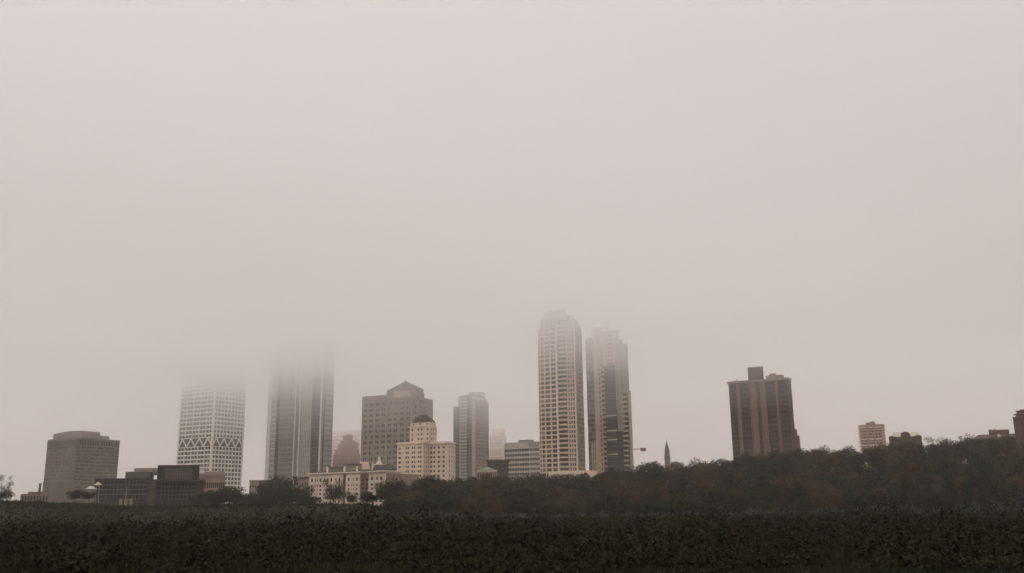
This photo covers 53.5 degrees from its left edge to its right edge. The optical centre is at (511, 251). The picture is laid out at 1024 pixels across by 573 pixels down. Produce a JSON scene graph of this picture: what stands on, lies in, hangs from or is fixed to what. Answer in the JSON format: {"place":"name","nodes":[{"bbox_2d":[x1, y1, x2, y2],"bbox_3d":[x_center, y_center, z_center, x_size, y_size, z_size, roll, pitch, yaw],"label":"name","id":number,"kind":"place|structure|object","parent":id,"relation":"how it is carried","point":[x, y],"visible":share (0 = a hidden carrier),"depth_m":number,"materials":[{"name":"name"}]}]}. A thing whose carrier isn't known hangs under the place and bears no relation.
{"place":"outdoors","nodes":[
{"label":"outdoors","id":0,"kind":"place"},
{"bbox_2d":[0,464,1023,572],"bbox_3d":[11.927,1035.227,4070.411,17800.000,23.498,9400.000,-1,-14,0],"label":"ground","id":1,"kind":"structure","parent":0,"point":[484,513],"depth_m":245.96,"materials":[{"name":"black plant"}]},
{"bbox_2d":[0,486,14,502],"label":"tree","id":2,"kind":"object","parent":1,"relation":"on","point":[6,494],"visible":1,"depth_m":250.70,"materials":[{"name":"green plant"}]},
{"bbox_2d":[20,492,47,501],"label":"building","id":3,"kind":"structure","parent":1,"relation":"on","point":[31,496],"depth_m":319.51,"materials":[{"name":"beige brick"}]},
{"bbox_2d":[66,489,84,502],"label":"tree","id":4,"kind":"object","parent":1,"relation":"on","point":[74,495],"visible":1,"depth_m":291.74,"materials":[{"name":"green plant"}]},
{"bbox_2d":[94,465,205,505],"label":"memorial building","id":5,"kind":"structure","parent":1,"relation":"on","point":[172,485],"depth_m":386.57,"materials":[{"name":"concrete"}]},
{"bbox_2d":[94,480,195,498],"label":"window frame","id":6,"kind":"structure","parent":5,"relation":"in","point":[106,484],"depth_m":383.44,"materials":[{"name":"metal"}]},
{"bbox_2d":[196,489,215,504],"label":"tree","id":7,"kind":"object","parent":1,"relation":"on","point":[202,497],"visible":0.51,"depth_m":334.80,"materials":[{"name":"green plant"}]},
{"bbox_2d":[211,485,246,501],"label":"tree","id":8,"kind":"object","parent":1,"relation":"on","point":[227,492],"visible":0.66,"depth_m":319.12,"materials":[{"name":"green plant"}]},
{"bbox_2d":[229,491,254,498],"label":"tree","id":9,"kind":"object","parent":1,"relation":"on","point":[238,495],"visible":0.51,"depth_m":313.92,"materials":[{"name":"green plant"}]},
{"bbox_2d":[255,484,281,496],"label":"tree","id":10,"kind":"object","parent":1,"relation":"on","point":[265,490],"visible":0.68,"depth_m":387.93,"materials":[{"name":"green plant"}]},
{"bbox_2d":[266,475,297,492],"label":"tree","id":11,"kind":"object","parent":1,"relation":"on","point":[279,482],"visible":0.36,"depth_m":408.88,"materials":[{"name":"green plant"}]},
{"bbox_2d":[280,481,305,503],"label":"tree","id":12,"kind":"object","parent":1,"relation":"on","point":[287,489],"visible":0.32,"depth_m":379.47,"materials":[{"name":"green plant"}]},
{"bbox_2d":[292,485,314,501],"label":"tree","id":13,"kind":"object","parent":1,"relation":"on","point":[301,493],"visible":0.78,"depth_m":369.08,"materials":[{"name":"green plant"}]},
{"bbox_2d":[322,479,344,502],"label":"tree","id":14,"kind":"object","parent":1,"relation":"on","point":[340,482],"visible":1,"depth_m":321.50,"materials":[{"name":"green plant"}]},
{"bbox_2d":[324,484,345,502],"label":"tree","id":15,"kind":"object","parent":1,"relation":"on","point":[338,496],"visible":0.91,"depth_m":322.16,"materials":[{"name":"green plant"}]},
{"bbox_2d":[344,491,358,502],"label":"tree","id":16,"kind":"object","parent":1,"relation":"on","point":[350,498],"visible":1,"depth_m":310.80,"materials":[{"name":"green plant"}]},
{"bbox_2d":[375,486,392,500],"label":"tree","id":17,"kind":"object","parent":1,"relation":"on","point":[383,491],"visible":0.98,"depth_m":310.44,"materials":[{"name":"green plant"}]},
{"bbox_2d":[377,479,405,498],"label":"tree","id":18,"kind":"object","parent":1,"relation":"on","point":[396,488],"visible":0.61,"depth_m":321.39,"materials":[{"name":"green plant"}]},
{"bbox_2d":[395,491,428,503],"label":"tree","id":19,"kind":"object","parent":1,"relation":"on","point":[412,495],"visible":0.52,"depth_m":280.08,"materials":[{"name":"green plant"}]},
{"bbox_2d":[405,499,426,515],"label":"tree","id":20,"kind":"object","parent":1,"relation":"on","point":[413,507],"visible":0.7,"depth_m":251.80,"materials":[{"name":"green plant"}]},
{"bbox_2d":[417,480,430,494],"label":"tree","id":21,"kind":"object","parent":1,"relation":"on","point":[424,485],"visible":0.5,"depth_m":311.24,"materials":[{"name":"green plant"}]},
{"bbox_2d":[416,474,440,487],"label":"tree","id":22,"kind":"object","parent":1,"relation":"on","point":[430,479],"visible":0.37,"depth_m":335.47,"materials":[{"name":"green plant"}]},
{"bbox_2d":[418,490,448,518],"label":"tree","id":23,"kind":"object","parent":1,"relation":"on","point":[428,503],"visible":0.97,"depth_m":247.75,"materials":[{"name":"green plant"}]},
{"bbox_2d":[455,478,476,491],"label":"tree","id":24,"kind":"object","parent":1,"relation":"on","point":[462,483],"visible":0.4,"depth_m":376.06,"materials":[{"name":"green plant"}]},
{"bbox_2d":[461,494,479,516],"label":"tree","id":25,"kind":"object","parent":1,"relation":"on","point":[471,499],"visible":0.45,"depth_m":261.48,"materials":[{"name":"green plant"}]},
{"bbox_2d":[474,472,495,486],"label":"tree","id":26,"kind":"object","parent":1,"relation":"on","point":[484,477],"visible":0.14,"depth_m":402.70,"materials":[{"name":"green plant"}]},
{"bbox_2d":[479,491,499,517],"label":"tree","id":27,"kind":"object","parent":1,"relation":"on","point":[490,498],"visible":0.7,"depth_m":262.83,"materials":[{"name":"green plant"}]},
{"bbox_2d":[490,476,522,488],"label":"tree","id":28,"kind":"object","parent":1,"relation":"on","point":[498,479],"visible":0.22,"depth_m":365.68,"materials":[{"name":"green plant"}]},
{"bbox_2d":[545,474,565,492],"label":"tree","id":29,"kind":"object","parent":1,"relation":"on","point":[557,482],"visible":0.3,"depth_m":376.05,"materials":[{"name":"green plant"}]},
{"bbox_2d":[585,471,611,490],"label":"tree","id":30,"kind":"object","parent":1,"relation":"on","point":[592,480],"visible":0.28,"depth_m":376.09,"materials":[{"name":"green plant"}]},
{"bbox_2d":[593,475,614,509],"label":"tree","id":31,"kind":"object","parent":1,"relation":"on","point":[602,482],"visible":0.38,"depth_m":340.64,"materials":[{"name":"green plant"}]},
{"bbox_2d":[606,468,639,484],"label":"tree","id":32,"kind":"object","parent":1,"relation":"on","point":[618,475],"visible":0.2,"depth_m":363.58,"materials":[{"name":"green plant"}]},
{"bbox_2d":[613,475,637,505],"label":"tree","id":33,"kind":"object","parent":1,"relation":"on","point":[622,484],"visible":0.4,"depth_m":346.71,"materials":[{"name":"green plant"}]},
{"bbox_2d":[628,466,665,487],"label":"tree","id":34,"kind":"object","parent":1,"relation":"on","point":[651,478],"visible":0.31,"depth_m":343.58,"materials":[{"name":"green plant"}]},
{"bbox_2d":[625,479,669,513],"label":"tree","id":35,"kind":"object","parent":1,"relation":"on","point":[651,489],"visible":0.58,"depth_m":289.07,"materials":[{"name":"green plant"}]},
{"bbox_2d":[636,462,669,485],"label":"tree","id":36,"kind":"object","parent":1,"relation":"on","point":[645,469],"visible":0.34,"depth_m":372.71,"materials":[{"name":"green plant"}]},
{"bbox_2d":[664,465,691,483],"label":"tree","id":37,"kind":"object","parent":1,"relation":"on","point":[682,474],"visible":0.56,"depth_m":365.56,"materials":[{"name":"green plant"}]},
{"bbox_2d":[666,478,692,513],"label":"tree","id":38,"kind":"object","parent":1,"relation":"on","point":[681,487],"visible":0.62,"depth_m":301.95,"materials":[{"name":"green plant"}]},
{"bbox_2d":[690,457,705,470],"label":"tree","id":39,"kind":"object","parent":1,"relation":"on","point":[697,465],"visible":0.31,"depth_m":411.94,"materials":[{"name":"green plant"}]},
{"bbox_2d":[684,467,712,482],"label":"tree","id":40,"kind":"object","parent":1,"relation":"on","point":[694,471],"visible":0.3,"depth_m":369.17,"materials":[{"name":"green plant"}]},
{"bbox_2d":[685,472,716,513],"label":"tree","id":41,"kind":"object","parent":1,"relation":"on","point":[696,486],"visible":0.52,"depth_m":300.39,"materials":[{"name":"green plant"}]},
{"bbox_2d":[688,468,718,487],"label":"tree","id":42,"kind":"object","parent":1,"relation":"on","point":[711,476],"visible":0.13,"depth_m":317.85,"materials":[{"name":"green plant"}]},
{"bbox_2d":[699,458,722,470],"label":"tree","id":43,"kind":"object","parent":1,"relation":"on","point":[714,464],"visible":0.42,"depth_m":411.96,"materials":[{"name":"green plant"}]},
{"bbox_2d":[728,457,749,471],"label":"tree","id":44,"kind":"object","parent":1,"relation":"on","point":[740,460],"visible":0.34,"depth_m":397.73,"materials":[{"name":"green plant"}]},
{"bbox_2d":[726,457,758,481],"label":"tree","id":45,"kind":"object","parent":1,"relation":"on","point":[743,469],"visible":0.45,"depth_m":373.49,"materials":[{"name":"green plant"}]},
{"bbox_2d":[753,451,775,467],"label":"tree","id":46,"kind":"object","parent":1,"relation":"on","point":[767,457],"visible":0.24,"depth_m":399.93,"materials":[{"name":"green plant"}]},
{"bbox_2d":[769,477,813,500],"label":"tree","id":47,"kind":"object","parent":1,"relation":"on","point":[808,484],"visible":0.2,"depth_m":291.60,"materials":[{"name":"green plant"}]},
{"bbox_2d":[793,448,809,468],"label":"tree","id":48,"kind":"object","parent":1,"relation":"on","point":[802,455],"visible":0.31,"depth_m":401.47,"materials":[{"name":"green plant"}]},
{"bbox_2d":[808,481,834,513],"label":"tree","id":49,"kind":"object","parent":1,"relation":"on","point":[822,487],"visible":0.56,"depth_m":259.33,"materials":[{"name":"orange plant"}]},
{"bbox_2d":[806,449,840,475],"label":"tree","id":50,"kind":"object","parent":1,"relation":"on","point":[830,460],"visible":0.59,"depth_m":376.36,"materials":[{"name":"green plant"}]},
{"bbox_2d":[805,470,845,508],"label":"tree","id":51,"kind":"object","parent":1,"relation":"on","point":[818,478],"visible":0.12,"depth_m":300.20,"materials":[{"name":"green plant"}]},
{"bbox_2d":[821,449,843,464],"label":"tree","id":52,"kind":"object","parent":1,"relation":"on","point":[838,454],"visible":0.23,"depth_m":415.34,"materials":[{"name":"green plant"}]},
{"bbox_2d":[823,473,857,511],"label":"tree","id":53,"kind":"object","parent":1,"relation":"on","point":[840,486],"visible":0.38,"depth_m":279.47,"materials":[{"name":"green plant"}]},
{"bbox_2d":[836,445,857,464],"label":"tree","id":54,"kind":"object","parent":1,"relation":"on","point":[847,452],"visible":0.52,"depth_m":417.35,"materials":[{"name":"green plant"}]},
{"bbox_2d":[835,452,865,484],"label":"tree","id":55,"kind":"object","parent":1,"relation":"on","point":[851,461],"visible":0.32,"depth_m":369.21,"materials":[{"name":"green plant"}]},
{"bbox_2d":[852,462,884,482],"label":"tree","id":56,"kind":"object","parent":1,"relation":"on","point":[860,468],"visible":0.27,"depth_m":342.50,"materials":[{"name":"green plant"}]},
{"bbox_2d":[867,448,887,480],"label":"tree","id":57,"kind":"object","parent":1,"relation":"on","point":[873,461],"visible":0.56,"depth_m":368.14,"materials":[{"name":"green plant"}]},
{"bbox_2d":[874,442,899,460],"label":"tree","id":58,"kind":"object","parent":1,"relation":"on","point":[891,449],"visible":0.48,"depth_m":415.83,"materials":[{"name":"green plant"}]},
{"bbox_2d":[916,443,938,458],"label":"tree","id":59,"kind":"object","parent":1,"relation":"on","point":[926,451],"visible":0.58,"depth_m":416.44,"materials":[{"name":"green plant"}]},
{"bbox_2d":[918,449,946,467],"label":"tree","id":60,"kind":"object","parent":1,"relation":"on","point":[929,457],"visible":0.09,"depth_m":367.59,"materials":[{"name":"green plant"}]},
{"bbox_2d":[923,436,948,450],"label":"tree","id":61,"kind":"object","parent":1,"relation":"on","point":[946,447],"visible":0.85,"depth_m":423.56,"materials":[{"name":"green plant"}]},
{"bbox_2d":[930,476,954,497],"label":"tree","id":62,"kind":"object","parent":1,"relation":"on","point":[938,486],"visible":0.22,"depth_m":297.58,"materials":[{"name":"green plant"}]},
{"bbox_2d":[948,440,969,455],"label":"tree","id":63,"kind":"object","parent":1,"relation":"on","point":[958,446],"visible":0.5,"depth_m":405.67,"materials":[{"name":"green plant"}]},
{"bbox_2d":[950,456,972,472],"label":"tree","id":64,"kind":"object","parent":1,"relation":"on","point":[963,464],"visible":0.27,"depth_m":341.62,"materials":[{"name":"green plant"}]},
{"bbox_2d":[962,444,983,464],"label":"tree","id":65,"kind":"object","parent":1,"relation":"on","point":[977,449],"visible":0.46,"depth_m":378.54,"materials":[{"name":"green plant"}]},
{"bbox_2d":[961,456,994,477],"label":"tree","id":66,"kind":"object","parent":1,"relation":"on","point":[981,465],"visible":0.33,"depth_m":313.88,"materials":[{"name":"green plant"}]},
{"bbox_2d":[974,437,1000,452],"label":"tree","id":67,"kind":"object","parent":1,"relation":"on","point":[982,442],"visible":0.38,"depth_m":430.06,"materials":[{"name":"green plant"}]},
{"bbox_2d":[972,429,1015,461],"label":"ridge house","id":68,"kind":"structure","parent":1,"relation":"on","point":[994,433],"depth_m":456.33,"materials":[{"name":"brown brick"}]},
{"bbox_2d":[981,438,1013,463],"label":"tree","id":69,"kind":"object","parent":1,"relation":"on","point":[994,446],"visible":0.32,"depth_m":367.62,"materials":[{"name":"green plant"}]},
{"bbox_2d":[1005,436,1016,451],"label":"tree","id":70,"kind":"object","parent":1,"relation":"on","point":[1009,441],"visible":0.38,"depth_m":424.01,"materials":[{"name":"green plant"}]},
{"bbox_2d":[1005,476,1023,511],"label":"tree","id":71,"kind":"object","parent":1,"relation":"on","point":[1018,483],"visible":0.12,"depth_m":279.09,"materials":[{"name":"green plant"}]},
{"bbox_2d":[1012,409,1023,449],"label":"brick bell tower","id":72,"kind":"structure","parent":1,"relation":"on","point":[1018,421],"depth_m":377.58,"materials":[{"name":"brick"}]},
{"bbox_2d":[0,0,1023,500],"label":"sky","id":73,"kind":"structure","parent":0,"point":[825,196],"materials":[{"name":"grey"}]},
{"bbox_3d":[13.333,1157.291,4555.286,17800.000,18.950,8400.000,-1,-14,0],"label":"city pavement","id":74,"kind":"structure","parent":0,"visible":0},
{"bbox_2d":[42,431,119,502],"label":"office block","id":75,"kind":"structure","parent":74,"relation":"on","point":[78,460],"depth_m":794.75,"materials":[{"name":"brown stone"}]},
{"bbox_2d":[43,446,118,502],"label":"window panes","id":76,"kind":"structure","parent":75,"relation":"in","point":[75,446],"depth_m":795.07,"materials":[{"name":"black glass"}]},
{"bbox_2d":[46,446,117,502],"bbox_3d":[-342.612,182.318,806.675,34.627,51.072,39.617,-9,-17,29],"label":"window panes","id":77,"kind":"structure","parent":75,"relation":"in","point":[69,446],"depth_m":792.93,"materials":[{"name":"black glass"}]},
{"bbox_2d":[199,470,224,504],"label":"office","id":78,"kind":"structure","parent":74,"relation":"on","point":[215,480],"depth_m":506.28,"materials":[{"name":"beige concrete"}]},
{"bbox_2d":[176,339,248,503],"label":"gridded tower","id":79,"kind":"structure","parent":74,"relation":"on","point":[212,409],"depth_m":907.24,"materials":[{"name":"white concrete"}]},
{"bbox_2d":[180,342,246,503],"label":"window panes","id":80,"kind":"structure","parent":79,"relation":"in","point":[209,344],"depth_m":909.55,"materials":[{"name":"grey glass"}]},
{"bbox_2d":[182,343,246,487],"bbox_3d":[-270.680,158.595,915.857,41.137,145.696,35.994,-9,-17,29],"label":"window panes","id":81,"kind":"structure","parent":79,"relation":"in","point":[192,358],"depth_m":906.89,"materials":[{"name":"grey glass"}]},
{"bbox_2d":[249,480,258,494],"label":"brick block","id":82,"kind":"structure","parent":74,"relation":"on","point":[253,485],"depth_m":545.17,"materials":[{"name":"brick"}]},
{"bbox_2d":[265,322,335,503],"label":"glass tower","id":83,"kind":"structure","parent":74,"relation":"on","point":[300,408],"depth_m":830.88,"materials":[{"name":"grey glass"}]},
{"bbox_2d":[293,477,308,503],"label":"brown pavilion","id":84,"kind":"structure","parent":74,"relation":"on","point":[304,481],"depth_m":545.41,"materials":[{"name":"beige brick"}]},
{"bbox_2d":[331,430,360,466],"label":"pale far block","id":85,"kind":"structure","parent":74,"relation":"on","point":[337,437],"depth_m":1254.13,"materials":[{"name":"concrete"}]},
{"bbox_2d":[333,434,359,466],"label":"stepped brick building","id":86,"kind":"structure","parent":74,"relation":"on","point":[347,451],"depth_m":1107.97,"materials":[{"name":"brown brick"}]},
{"bbox_2d":[307,457,419,505],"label":"cream hotel","id":87,"kind":"structure","parent":74,"relation":"on","point":[360,478],"depth_m":499.81,"materials":[{"name":"stone"}]},
{"bbox_2d":[361,379,432,470],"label":"pyramid roof tower","id":88,"kind":"structure","parent":74,"relation":"on","point":[391,415],"depth_m":745.03,"materials":[{"name":"concrete"}]},
{"bbox_2d":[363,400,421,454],"bbox_3d":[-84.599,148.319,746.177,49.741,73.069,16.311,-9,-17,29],"label":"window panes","id":89,"kind":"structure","parent":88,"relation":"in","point":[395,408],"depth_m":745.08,"materials":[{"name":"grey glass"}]},
{"bbox_2d":[364,400,423,469],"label":"window panes","id":90,"kind":"structure","parent":88,"relation":"in","point":[401,413],"depth_m":741.63,"materials":[{"name":"grey glass"}]},
{"bbox_2d":[396,415,455,481],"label":"capped cream tower","id":91,"kind":"structure","parent":74,"relation":"on","point":[422,452],"depth_m":592.14,"materials":[{"name":"stone"}]},
{"bbox_2d":[453,391,488,480],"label":"shafted tower","id":92,"kind":"structure","parent":74,"relation":"on","point":[471,425],"depth_m":895.52,"materials":[{"name":"grey concrete"}]},
{"bbox_2d":[455,402,487,478],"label":"window panes","id":93,"kind":"structure","parent":92,"relation":"in","point":[477,402],"depth_m":894.57,"materials":[{"name":"grey glass"}]},
{"bbox_2d":[477,467,496,479],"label":"green roof pavilion","id":94,"kind":"structure","parent":74,"relation":"on","point":[492,472],"depth_m":547.27,"materials":[{"name":"beige"}]},
{"bbox_2d":[489,428,505,459],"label":"faint setback tower","id":95,"kind":"structure","parent":74,"relation":"on","point":[497,442],"depth_m":1264.86,"materials":[{"name":"concrete"}]},
{"bbox_2d":[486,459,509,504],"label":"dark low block","id":96,"kind":"structure","parent":74,"relation":"on","point":[501,467],"depth_m":626.43,"materials":[{"name":"concrete"}]},
{"bbox_2d":[504,440,539,480],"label":"banded block","id":97,"kind":"structure","parent":74,"relation":"on","point":[523,456],"depth_m":813.03,"materials":[{"name":"concrete"}]},
{"bbox_2d":[538,309,596,480],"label":"balcony tower","id":98,"kind":"structure","parent":74,"relation":"on","point":[561,412],"depth_m":642.85,"materials":[{"name":"concrete"}]},
{"bbox_2d":[538,326,584,480],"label":"window panes","id":99,"kind":"structure","parent":98,"relation":"in","point":[541,330],"depth_m":643.08,"materials":[{"name":"grey glass"}]},
{"bbox_2d":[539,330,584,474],"bbox_3d":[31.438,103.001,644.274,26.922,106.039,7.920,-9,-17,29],"label":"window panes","id":100,"kind":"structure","parent":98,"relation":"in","point":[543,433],"depth_m":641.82,"materials":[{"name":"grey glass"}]},
{"bbox_2d":[585,327,633,473],"bbox_3d":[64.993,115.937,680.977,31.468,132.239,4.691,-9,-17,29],"label":"dark glass tower","id":101,"kind":"structure","parent":74,"relation":"on","point":[610,435],"depth_m":683.55,"materials":[{"name":"grey glass"}]},
{"bbox_2d":[588,331,602,470],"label":"window panes","id":102,"kind":"structure","parent":101,"relation":"in","point":[589,359],"depth_m":695.25,"materials":[{"name":"grey glass"}]},
{"bbox_2d":[663,439,671,484],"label":"church","id":103,"kind":"structure","parent":74,"relation":"on","point":[667,458],"depth_m":782.97,"materials":[{"name":"concrete"}]},
{"bbox_2d":[727,366,800,478],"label":"brown apartment tower","id":104,"kind":"structure","parent":74,"relation":"on","point":[761,414],"depth_m":602.34,"materials":[{"name":"concrete"}]},
{"bbox_2d":[730,381,791,477],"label":"window panes","id":105,"kind":"structure","parent":104,"relation":"in","point":[732,390],"depth_m":600.88,"materials":[{"name":"black glass"}]},
{"bbox_2d":[858,421,886,469],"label":"pink block","id":106,"kind":"structure","parent":74,"relation":"on","point":[871,433],"depth_m":713.47,"materials":[{"name":"concrete"}]},
{"bbox_2d":[889,432,922,465],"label":"hall","id":107,"kind":"structure","parent":74,"relation":"on","point":[902,437],"depth_m":494.50,"materials":[{"name":"brown brick"}]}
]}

